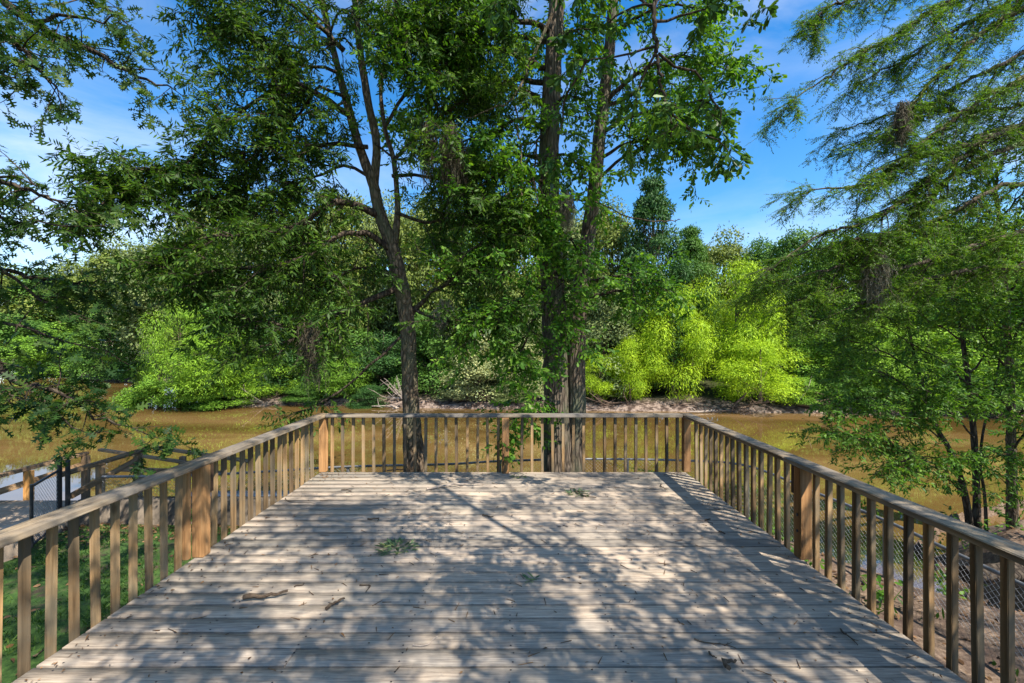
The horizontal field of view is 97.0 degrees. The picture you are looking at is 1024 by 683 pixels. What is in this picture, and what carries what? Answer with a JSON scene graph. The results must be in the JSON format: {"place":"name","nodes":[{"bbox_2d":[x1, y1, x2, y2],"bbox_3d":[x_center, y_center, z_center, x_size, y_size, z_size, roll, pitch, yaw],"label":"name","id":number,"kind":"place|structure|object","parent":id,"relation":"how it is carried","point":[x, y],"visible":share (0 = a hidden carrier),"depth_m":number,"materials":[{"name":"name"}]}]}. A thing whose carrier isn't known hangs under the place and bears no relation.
{"place":"outdoors","nodes":[
{"label":"outdoors","id":0,"kind":"place"},
{"bbox_2d":[0,365,1023,601],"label":"river water","id":1,"kind":"structure","parent":0,"point":[211,431],"depth_m":17.31,"materials":[{"name":"liquid"}]},
{"bbox_2d":[0,0,1023,343],"label":"sky","id":2,"kind":"structure","parent":0,"point":[104,111],"materials":[{"name":"blue"}]},
{"bbox_2d":[2,345,1023,682],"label":"ground","id":3,"kind":"structure","parent":0,"point":[658,401],"depth_m":5.52,"materials":[{"name":"soil"}]},
{"bbox_2d":[0,311,54,375],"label":"riverside shrub","id":4,"kind":"object","parent":3,"relation":"on","point":[7,329],"visible":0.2,"depth_m":54.27,"materials":[{"name":"green plant"}]},
{"bbox_2d":[0,260,54,357],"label":"broadleaf tree","id":5,"kind":"object","parent":3,"relation":"on","point":[8,282],"visible":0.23,"depth_m":60.97,"materials":[{"name":"green plant"}]},
{"bbox_2d":[0,500,77,561],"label":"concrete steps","id":6,"kind":"structure","parent":3,"relation":"on","point":[13,512],"depth_m":6.39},
{"bbox_2d":[0,268,81,352],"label":"broadleaf tree","id":7,"kind":"object","parent":3,"relation":"on","point":[12,291],"visible":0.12,"depth_m":62.97,"materials":[{"name":"green plant"}]},
{"bbox_2d":[29,458,70,547],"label":"chain link gate","id":8,"kind":"structure","parent":3,"relation":"on","point":[58,488],"depth_m":6.44,"materials":[{"name":"metal"}]},
{"bbox_2d":[0,321,105,377],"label":"riverside shrub","id":9,"kind":"object","parent":3,"relation":"on","point":[35,357],"visible":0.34,"depth_m":50.69,"materials":[{"name":"green plant"}]},
{"bbox_2d":[35,256,105,331],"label":"broadleaf tree","id":10,"kind":"object","parent":3,"relation":"on","point":[70,266],"visible":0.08,"depth_m":68.05,"materials":[{"name":"green plant"}]},
{"bbox_2d":[0,448,144,499],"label":"boardwalk","id":11,"kind":"structure","parent":3,"relation":"on","point":[85,465],"depth_m":7.25,"materials":[{"name":"brown wood"}]},
{"bbox_2d":[56,230,141,363],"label":"broadleaf tree","id":12,"kind":"object","parent":3,"relation":"on","point":[94,259],"visible":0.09,"depth_m":53.68,"materials":[{"name":"green plant"}]},
{"bbox_2d":[42,311,164,379],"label":"riverside shrub","id":13,"kind":"object","parent":3,"relation":"on","point":[91,368],"visible":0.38,"depth_m":46.41,"materials":[{"name":"green plant"}]},
{"bbox_2d":[0,0,213,482],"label":"lobed leaf oak","id":14,"kind":"object","parent":3,"relation":"on","point":[64,286],"visible":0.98,"depth_m":5.15,"materials":[{"name":"green plant"}]},
{"bbox_2d":[106,388,154,409],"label":"riverside shrub","id":15,"kind":"object","parent":3,"relation":"on","point":[120,399],"visible":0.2,"depth_m":26.98,"materials":[{"name":"green plant"}]},
{"bbox_2d":[93,233,196,379],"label":"broadleaf tree","id":16,"kind":"object","parent":3,"relation":"on","point":[135,319],"visible":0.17,"depth_m":42.56,"materials":[{"name":"green plant"}]},
{"bbox_2d":[107,269,188,366],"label":"broadleaf tree","id":17,"kind":"object","parent":3,"relation":"on","point":[114,321],"visible":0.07,"depth_m":43.14,"materials":[{"name":"green plant"}]},
{"bbox_2d":[117,373,196,410],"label":"riverside shrub","id":18,"kind":"object","parent":3,"relation":"on","point":[144,392],"visible":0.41,"depth_m":26.85,"materials":[{"name":"green plant"}]},
{"bbox_2d":[98,446,247,492],"bbox_3d":[-6.574,3.397,8.927,2.758,2.696,0.445,0,0,0],"label":"broken dock railing","id":19,"kind":"object","parent":3,"relation":"on","point":[181,459],"visible":0.18,"depth_m":8.78,"materials":[{"name":"brown wood"}]},
{"bbox_2d":[128,294,223,407],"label":"willow","id":20,"kind":"object","parent":3,"relation":"on","point":[159,345],"visible":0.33,"depth_m":28.23,"materials":[{"name":"green plant"}]},
{"bbox_2d":[77,496,282,525],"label":"retaining wall","id":21,"kind":"structure","parent":3,"relation":"on","point":[105,513],"depth_m":6.62,"materials":[{"name":"concrete"}]},
{"bbox_2d":[143,205,250,362],"bbox_3d":[-24.277,-2.999,35.996,8.007,17.291,8.304,0,0,15],"label":"broadleaf tree","id":22,"kind":"object","parent":3,"relation":"on","point":[165,286],"visible":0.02,"depth_m":34.29,"materials":[{"name":"green plant"}]},
{"bbox_2d":[149,332,279,405],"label":"willow","id":23,"kind":"object","parent":3,"relation":"on","point":[199,383],"visible":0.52,"depth_m":26.10,"materials":[{"name":"green plant"}]},
{"bbox_2d":[180,384,251,410],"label":"riverside shrub","id":24,"kind":"object","parent":3,"relation":"on","point":[216,405],"visible":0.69,"depth_m":26.52,"materials":[{"name":"green plant"}]},
{"bbox_2d":[170,297,276,393],"bbox_3d":[-19.061,0.115,30.936,6.709,7.165,6.485,0,0,-44],"label":"riverside shrub","id":25,"kind":"object","parent":3,"relation":"on","point":[205,304],"visible":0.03,"depth_m":29.96,"materials":[{"name":"green plant"}]},
{"bbox_2d":[191,491,288,495],"bbox_3d":[-1.700,3.991,8.710,9.200,2.100,0.580,0,0,0],"label":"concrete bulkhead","id":26,"kind":"object","parent":3,"relation":"on","point":[237,492],"depth_m":8.82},
{"bbox_2d":[226,384,262,405],"bbox_3d":[-16.634,3.315,28.134,2.355,1.776,1.495,0,0,0],"label":"driftwood","id":27,"kind":"object","parent":3,"relation":"on","point":[255,400],"visible":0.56,"depth_m":28.00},
{"bbox_2d":[199,197,298,331],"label":"broadleaf tree","id":28,"kind":"object","parent":3,"relation":"on","point":[271,306],"visible":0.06,"depth_m":32.46,"materials":[{"name":"green plant"}]},
{"bbox_2d":[216,359,309,395],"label":"bush","id":29,"kind":"object","parent":3,"relation":"on","point":[278,393],"visible":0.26,"depth_m":28.35,"materials":[{"name":"green plant"}]},
{"bbox_2d":[235,312,305,395],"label":"riverside shrub","id":30,"kind":"object","parent":3,"relation":"on","point":[284,379],"visible":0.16,"depth_m":29.29,"materials":[{"name":"green plant"}]},
{"bbox_2d":[261,203,317,337],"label":"broadleaf tree","id":31,"kind":"object","parent":3,"relation":"on","point":[285,297],"visible":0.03,"depth_m":33.99,"materials":[{"name":"green plant"}]},
{"bbox_2d":[32,0,548,471],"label":"willow oak","id":32,"kind":"object","parent":3,"relation":"on","point":[133,182],"visible":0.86,"depth_m":6.24,"materials":[{"name":"green plant"}]},
{"bbox_2d":[292,319,329,401],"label":"hanging moss","id":33,"kind":"object","parent":32,"relation":"hanging from","point":[309,335],"visible":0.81,"depth_m":6.22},
{"bbox_2d":[430,298,454,343],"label":"hanging moss","id":34,"kind":"object","parent":32,"relation":"hanging from","point":[436,310],"visible":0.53,"depth_m":6.76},
{"bbox_2d":[413,114,472,224],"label":"hanging moss","id":35,"kind":"object","parent":32,"relation":"hanging from","point":[453,166],"visible":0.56,"depth_m":6.37,"materials":[{"name":"plant"}]},
{"bbox_2d":[278,383,330,402],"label":"riverside shrub","id":36,"kind":"object","parent":3,"relation":"on","point":[293,397],"visible":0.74,"depth_m":28.34,"materials":[{"name":"green plant"}]},
{"bbox_2d":[290,300,380,393],"bbox_3d":[-12.096,0.205,31.725,6.590,6.799,6.817,0,0,-36],"label":"riverside shrub","id":37,"kind":"object","parent":3,"relation":"on","point":[354,343],"visible":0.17,"depth_m":30.69,"materials":[{"name":"green plant"}]},
{"bbox_2d":[287,189,387,359],"bbox_3d":[-12.724,-3.992,33.844,7.430,15.743,7.164,0,0,3],"label":"broadleaf tree","id":38,"kind":"object","parent":3,"relation":"on","point":[350,224],"visible":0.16,"depth_m":32.83,"materials":[{"name":"green plant"}]},
{"bbox_2d":[303,356,373,396],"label":"bush","id":39,"kind":"object","parent":3,"relation":"on","point":[329,391],"visible":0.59,"depth_m":28.41,"materials":[{"name":"green plant"}]},
{"bbox_2d":[343,385,389,408],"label":"riverside shrub","id":40,"kind":"object","parent":3,"relation":"on","point":[367,391],"visible":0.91,"depth_m":27.45,"materials":[{"name":"green plant"}]},
{"bbox_2d":[340,330,425,393],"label":"riverside shrub","id":41,"kind":"object","parent":3,"relation":"on","point":[382,367],"visible":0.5,"depth_m":29.86,"materials":[{"name":"green plant"}]},
{"bbox_2d":[321,300,445,374],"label":"riverside shrub","id":42,"kind":"object","parent":3,"relation":"on","point":[395,345],"visible":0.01,"depth_m":40.90,"materials":[{"name":"green plant"}]},
{"bbox_2d":[372,378,401,398],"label":"dead branch","id":43,"kind":"object","parent":3,"relation":"on","point":[400,395],"visible":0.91,"depth_m":27.18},
{"bbox_2d":[343,189,434,380],"bbox_3d":[-9.898,-4.376,36.000,7.639,16.343,7.613,0,0,40],"label":"broadleaf tree","id":44,"kind":"object","parent":3,"relation":"on","point":[387,325],"visible":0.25,"depth_m":34.35,"materials":[{"name":"green plant"}]},
{"bbox_2d":[382,307,465,397],"bbox_3d":[-4.852,0.660,30.037,6.276,6.064,6.493,0,0,21],"label":"riverside shrub","id":45,"kind":"object","parent":3,"relation":"on","point":[424,339],"visible":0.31,"depth_m":28.98,"materials":[{"name":"green plant"}]},
{"bbox_2d":[381,189,479,377],"bbox_3d":[-5.234,-3.810,32.687,7.394,15.124,6.807,0,0,11],"label":"broadleaf tree","id":46,"kind":"object","parent":3,"relation":"on","point":[406,224],"visible":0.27,"depth_m":31.25,"materials":[{"name":"green plant"}]},
{"bbox_2d":[380,269,540,374],"bbox_3d":[-4.671,-2.312,45.377,17.186,11.592,16.613,0,0,-22],"label":"riverside shrub","id":47,"kind":"object","parent":3,"relation":"on","point":[428,360],"visible":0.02,"depth_m":39.87,"materials":[{"name":"green plant"}]},
{"bbox_2d":[431,372,492,401],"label":"riverside shrub","id":48,"kind":"object","parent":3,"relation":"on","point":[443,394],"visible":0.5,"depth_m":27.49,"materials":[{"name":"green plant"}]},
{"bbox_2d":[454,378,490,403],"bbox_3d":[-2.700,2.844,27.565,3.032,2.063,1.262,0,0,11],"label":"driftwood","id":49,"kind":"object","parent":3,"relation":"on","point":[488,397],"visible":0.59,"depth_m":27.44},
{"bbox_2d":[435,333,515,401],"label":"riverside shrub","id":50,"kind":"object","parent":3,"relation":"on","point":[484,371],"visible":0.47,"depth_m":27.27,"materials":[{"name":"green plant"}]},
{"bbox_2d":[432,191,522,353],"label":"broadleaf tree","id":51,"kind":"object","parent":3,"relation":"on","point":[467,306],"visible":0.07,"depth_m":32.76,"materials":[{"name":"green plant"}]},
{"bbox_2d":[2,524,1018,681],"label":"grass","id":52,"kind":"structure","parent":3,"relation":"on","point":[994,663],"depth_m":5.12,"materials":[{"name":"plant"}]},
{"bbox_2d":[0,413,1023,682],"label":"wooden deck","id":53,"kind":"structure","parent":3,"relation":"on","point":[608,611],"depth_m":3.12,"materials":[{"name":"grey wood"}]},
{"bbox_2d":[242,589,287,599],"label":"fallen twig","id":54,"kind":"object","parent":53,"relation":"on","point":[250,596],"visible":1,"depth_m":3.06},
{"bbox_2d":[375,537,419,555],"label":"fallen sprig","id":55,"kind":"object","parent":53,"relation":"on","point":[390,542],"visible":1,"depth_m":3.82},
{"bbox_2d":[426,483,481,489],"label":"fallen twig","id":56,"kind":"object","parent":53,"relation":"on","point":[430,488],"visible":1,"depth_m":5.42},
{"bbox_2d":[25,471,941,682],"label":"leaf litter","id":57,"kind":"object","parent":53,"relation":"on","point":[303,603],"visible":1,"depth_m":3.24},
{"bbox_2d":[489,378,535,402],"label":"riverside shrub","id":58,"kind":"object","parent":3,"relation":"on","point":[501,399],"visible":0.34,"depth_m":26.99,"materials":[{"name":"green plant"}]},
{"bbox_2d":[4,522,1023,680],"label":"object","id":59,"kind":"object","parent":3,"relation":"on","point":[896,614],"visible":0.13,"depth_m":5.02,"materials":[{"name":"brown plant"}]},
{"bbox_2d":[475,186,562,334],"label":"broadleaf tree","id":60,"kind":"object","parent":3,"relation":"on","point":[513,293],"visible":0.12,"depth_m":31.44,"materials":[{"name":"green plant"}]},
{"bbox_2d":[496,339,543,398],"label":"riverside shrub","id":61,"kind":"object","parent":3,"relation":"on","point":[538,385],"visible":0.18,"depth_m":27.51,"materials":[{"name":"green plant"}]},
{"bbox_2d":[492,292,566,391],"bbox_3d":[1.268,0.111,30.452,6.709,7.092,6.704,0,0,-13],"label":"riverside shrub","id":62,"kind":"object","parent":3,"relation":"on","point":[528,342],"visible":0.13,"depth_m":28.91,"materials":[{"name":"green plant"}]},
{"bbox_2d":[335,0,786,471],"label":"twin trunk tree","id":63,"kind":"object","parent":3,"relation":"on","point":[562,372],"visible":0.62,"depth_m":6.77,"materials":[{"name":"green plant"}]},
{"bbox_2d":[548,188,579,239],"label":"hanging moss","id":64,"kind":"object","parent":63,"relation":"hanging from","point":[564,210],"visible":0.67,"depth_m":6.88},
{"bbox_2d":[101,458,1023,662],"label":"chain link fence","id":65,"kind":"object","parent":3,"relation":"on","point":[943,547],"visible":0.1,"depth_m":5.96,"materials":[{"name":"metal"}]},
{"bbox_2d":[529,195,608,343],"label":"broadleaf tree","id":66,"kind":"object","parent":3,"relation":"on","point":[576,224],"visible":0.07,"depth_m":33.09,"materials":[{"name":"green plant"}]},
{"bbox_2d":[565,190,649,367],"bbox_3d":[7.389,-3.634,34.026,6.766,14.853,7.017,0,0,6],"label":"broadleaf tree","id":67,"kind":"object","parent":3,"relation":"on","point":[611,247],"visible":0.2,"depth_m":32.49,"materials":[{"name":"green plant"}]},
{"bbox_2d":[585,351,632,399],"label":"willow","id":68,"kind":"object","parent":3,"relation":"on","point":[599,390],"visible":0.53,"depth_m":26.94,"materials":[{"name":"green plant"}]},
{"bbox_2d":[586,385,633,406],"bbox_3d":[5.600,3.078,26.362,3.014,1.523,1.474,0,0,5],"label":"driftwood","id":69,"kind":"object","parent":3,"relation":"on","point":[627,402],"visible":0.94,"depth_m":26.43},
{"bbox_2d":[567,284,653,397],"bbox_3d":[5.692,-0.316,29.503,6.534,7.869,6.760,0,0,31],"label":"riverside shrub","id":70,"kind":"object","parent":3,"relation":"on","point":[598,330],"visible":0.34,"depth_m":28.00,"materials":[{"name":"green plant"}]},
{"bbox_2d":[477,0,778,192],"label":"overhanging broadleaf tree","id":71,"kind":"object","parent":3,"relation":"on","point":[668,110],"visible":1,"depth_m":4.26,"materials":[{"name":"green plant"}]},
{"bbox_2d":[604,334,667,400],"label":"willow","id":72,"kind":"object","parent":3,"relation":"on","point":[627,354],"visible":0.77,"depth_m":26.77,"materials":[{"name":"green plant"}]},
{"bbox_2d":[608,173,702,386],"bbox_3d":[9.358,-4.032,30.671,6.446,15.610,6.411,0,0,-34],"label":"conical tree","id":73,"kind":"object","parent":3,"relation":"on","point":[651,203],"visible":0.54,"depth_m":30.20,"materials":[{"name":"green plant"}]},
{"bbox_2d":[617,314,711,394],"bbox_3d":[9.679,0.372,29.829,6.594,6.275,6.599,0,0,-33],"label":"riverside shrub","id":74,"kind":"object","parent":3,"relation":"on","point":[670,359],"visible":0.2,"depth_m":28.29,"materials":[{"name":"green plant"}]},
{"bbox_2d":[627,281,725,401],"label":"willow","id":75,"kind":"object","parent":3,"relation":"on","point":[651,339],"visible":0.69,"depth_m":27.13,"materials":[{"name":"green plant"}]},
{"bbox_2d":[662,223,725,379],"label":"conical tree","id":76,"kind":"object","parent":3,"relation":"on","point":[696,247],"visible":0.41,"depth_m":34.14,"materials":[{"name":"green plant"}]},
{"bbox_2d":[670,390,717,410],"bbox_3d":[10.463,3.587,25.990,2.521,1.608,2.068,0,0,0],"label":"driftwood","id":77,"kind":"object","parent":3,"relation":"on","point":[677,404],"visible":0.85,"depth_m":26.31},
{"bbox_2d":[688,224,762,377],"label":"broadleaf tree","id":78,"kind":"object","parent":3,"relation":"on","point":[726,252],"visible":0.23,"depth_m":36.79,"materials":[{"name":"green plant"}]},
{"bbox_2d":[711,403,752,414],"bbox_3d":[11.940,4.071,24.927,2.680,1.431,0.835,0,0,8],"label":"driftwood","id":79,"kind":"object","parent":3,"relation":"on","point":[748,412],"visible":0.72,"depth_m":25.08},
{"bbox_2d":[680,254,794,390],"bbox_3d":[14.883,-1.065,29.407,6.198,9.331,6.977,0,0,-28],"label":"willow","id":80,"kind":"object","parent":3,"relation":"on","point":[739,332],"visible":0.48,"depth_m":28.58,"materials":[{"name":"green plant"}]},
{"bbox_2d":[729,389,776,408],"bbox_3d":[13.370,3.418,25.469,1.812,1.389,2.088,0,0,-18],"label":"driftwood","id":81,"kind":"object","parent":3,"relation":"on","point":[734,405],"visible":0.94,"depth_m":25.72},
{"bbox_2d":[706,338,812,406],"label":"willow","id":82,"kind":"object","parent":3,"relation":"on","point":[764,382],"visible":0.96,"depth_m":25.84,"materials":[{"name":"green plant"}]},
{"bbox_2d":[720,233,799,371],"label":"broadleaf tree","id":83,"kind":"object","parent":3,"relation":"on","point":[755,252],"visible":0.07,"depth_m":36.34,"materials":[{"name":"green plant"}]},
{"bbox_2d":[762,376,825,405],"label":"riverside shrub","id":84,"kind":"object","parent":3,"relation":"on","point":[810,398],"visible":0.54,"depth_m":25.62,"materials":[{"name":"green plant"}]},
{"bbox_2d":[763,341,831,371],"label":"riverside shrub","id":85,"kind":"object","parent":3,"relation":"on","point":[785,370],"visible":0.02,"depth_m":40.50,"materials":[{"name":"green plant"}]},
{"bbox_2d":[758,224,854,376],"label":"broadleaf tree","id":86,"kind":"object","parent":3,"relation":"on","point":[787,242],"visible":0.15,"depth_m":33.02,"materials":[{"name":"green plant"}]},
{"bbox_2d":[781,325,876,396],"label":"riverside shrub","id":87,"kind":"object","parent":3,"relation":"on","point":[803,350],"visible":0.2,"depth_m":27.61,"materials":[{"name":"green plant"}]},
{"bbox_2d":[793,220,904,343],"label":"broadleaf tree","id":88,"kind":"object","parent":3,"relation":"on","point":[844,300],"visible":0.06,"depth_m":31.70,"materials":[{"name":"green plant"}]},
{"bbox_2d":[812,374,885,403],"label":"riverside shrub","id":89,"kind":"object","parent":3,"relation":"on","point":[841,385],"visible":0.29,"depth_m":25.36,"materials":[{"name":"green plant"}]},
{"bbox_2d":[714,0,1023,351],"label":"bald cypress","id":90,"kind":"object","parent":3,"relation":"on","point":[913,205],"visible":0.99,"depth_m":6.51,"materials":[{"name":"green plant"}]},
{"bbox_2d":[853,248,901,327],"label":"hanging moss","id":91,"kind":"object","parent":90,"relation":"hanging from","point":[880,286],"visible":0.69,"depth_m":6.34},
{"bbox_2d":[883,99,919,162],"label":"hanging moss","id":92,"kind":"object","parent":90,"relation":"hanging from","point":[902,113],"visible":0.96,"depth_m":6.27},
{"bbox_2d":[806,316,942,401],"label":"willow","id":93,"kind":"object","parent":3,"relation":"on","point":[885,346],"visible":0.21,"depth_m":25.61,"materials":[{"name":"green plant"}]},
{"bbox_2d":[861,574,902,602],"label":"weed","id":94,"kind":"object","parent":3,"relation":"on","point":[879,593],"visible":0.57,"depth_m":4.76,"materials":[{"name":"green plant"}]},
{"bbox_2d":[859,372,940,410],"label":"riverside shrub","id":95,"kind":"object","parent":3,"relation":"on","point":[883,395],"visible":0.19,"depth_m":25.18,"materials":[{"name":"green plant"}]},
{"bbox_2d":[785,205,1023,531],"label":"bank sapling","id":96,"kind":"object","parent":3,"relation":"on","point":[920,464],"visible":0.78,"depth_m":7.53,"materials":[{"name":"green plant"}]},
{"bbox_2d":[850,217,974,359],"bbox_3d":[27.894,-2.584,32.571,7.334,12.678,7.966,0,0,15],"label":"broadleaf tree","id":97,"kind":"object","parent":3,"relation":"on","point":[904,254],"visible":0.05,"depth_m":29.99,"materials":[{"name":"green plant"}]},
{"bbox_2d":[878,321,1015,395],"bbox_3d":[25.112,1.051,27.327,7.466,4.829,7.473,0,0,43],"label":"riverside shrub","id":98,"kind":"object","parent":3,"relation":"on","point":[973,360],"visible":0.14,"depth_m":26.04,"materials":[{"name":"green plant"}]},
{"bbox_2d":[922,553,986,598],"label":"weed","id":99,"kind":"object","parent":3,"relation":"on","point":[944,586],"visible":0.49,"depth_m":5.15,"materials":[{"name":"green plant"}]},
{"bbox_2d":[901,215,1023,347],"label":"broadleaf tree","id":100,"kind":"object","parent":3,"relation":"on","point":[1014,263],"visible":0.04,"depth_m":29.11,"materials":[{"name":"green plant"}]},
{"bbox_2d":[916,115,1023,529],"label":"bank sapling","id":101,"kind":"object","parent":3,"relation":"on","point":[1011,418],"visible":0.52,"depth_m":7.61,"materials":[{"name":"green plant"}]},
{"bbox_2d":[939,504,1012,548],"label":"weed","id":102,"kind":"object","parent":3,"relation":"on","point":[981,524],"visible":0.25,"depth_m":7.90,"materials":[{"name":"green plant"}]},
{"bbox_2d":[930,326,1023,402],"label":"riverside shrub","id":103,"kind":"object","parent":3,"relation":"on","point":[981,339],"visible":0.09,"depth_m":25.51,"materials":[{"name":"green plant"}]},
{"bbox_2d":[930,374,1023,412],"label":"riverside shrub","id":104,"kind":"object","parent":3,"relation":"on","point":[989,381],"visible":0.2,"depth_m":24.01,"materials":[{"name":"green plant"}]},
{"bbox_2d":[951,207,1023,352],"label":"broadleaf tree","id":105,"kind":"object","parent":3,"relation":"on","point":[1020,311],"visible":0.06,"depth_m":28.77,"materials":[{"name":"green plant"}]},
{"bbox_2d":[959,562,1023,583],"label":"fallen log","id":106,"kind":"object","parent":3,"relation":"on","point":[1019,572],"visible":0.43,"depth_m":5.49,"materials":[{"name":"grey wood"}]},
{"bbox_2d":[979,502,1023,530],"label":"weed","id":107,"kind":"object","parent":3,"relation":"on","point":[999,513],"visible":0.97,"depth_m":7.43,"materials":[{"name":"green plant"}]},
{"bbox_2d":[721,658,736,670],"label":"leaf","id":108,"kind":"object","parent":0,"point":[725,664],"visible":1,"depth_m":2.43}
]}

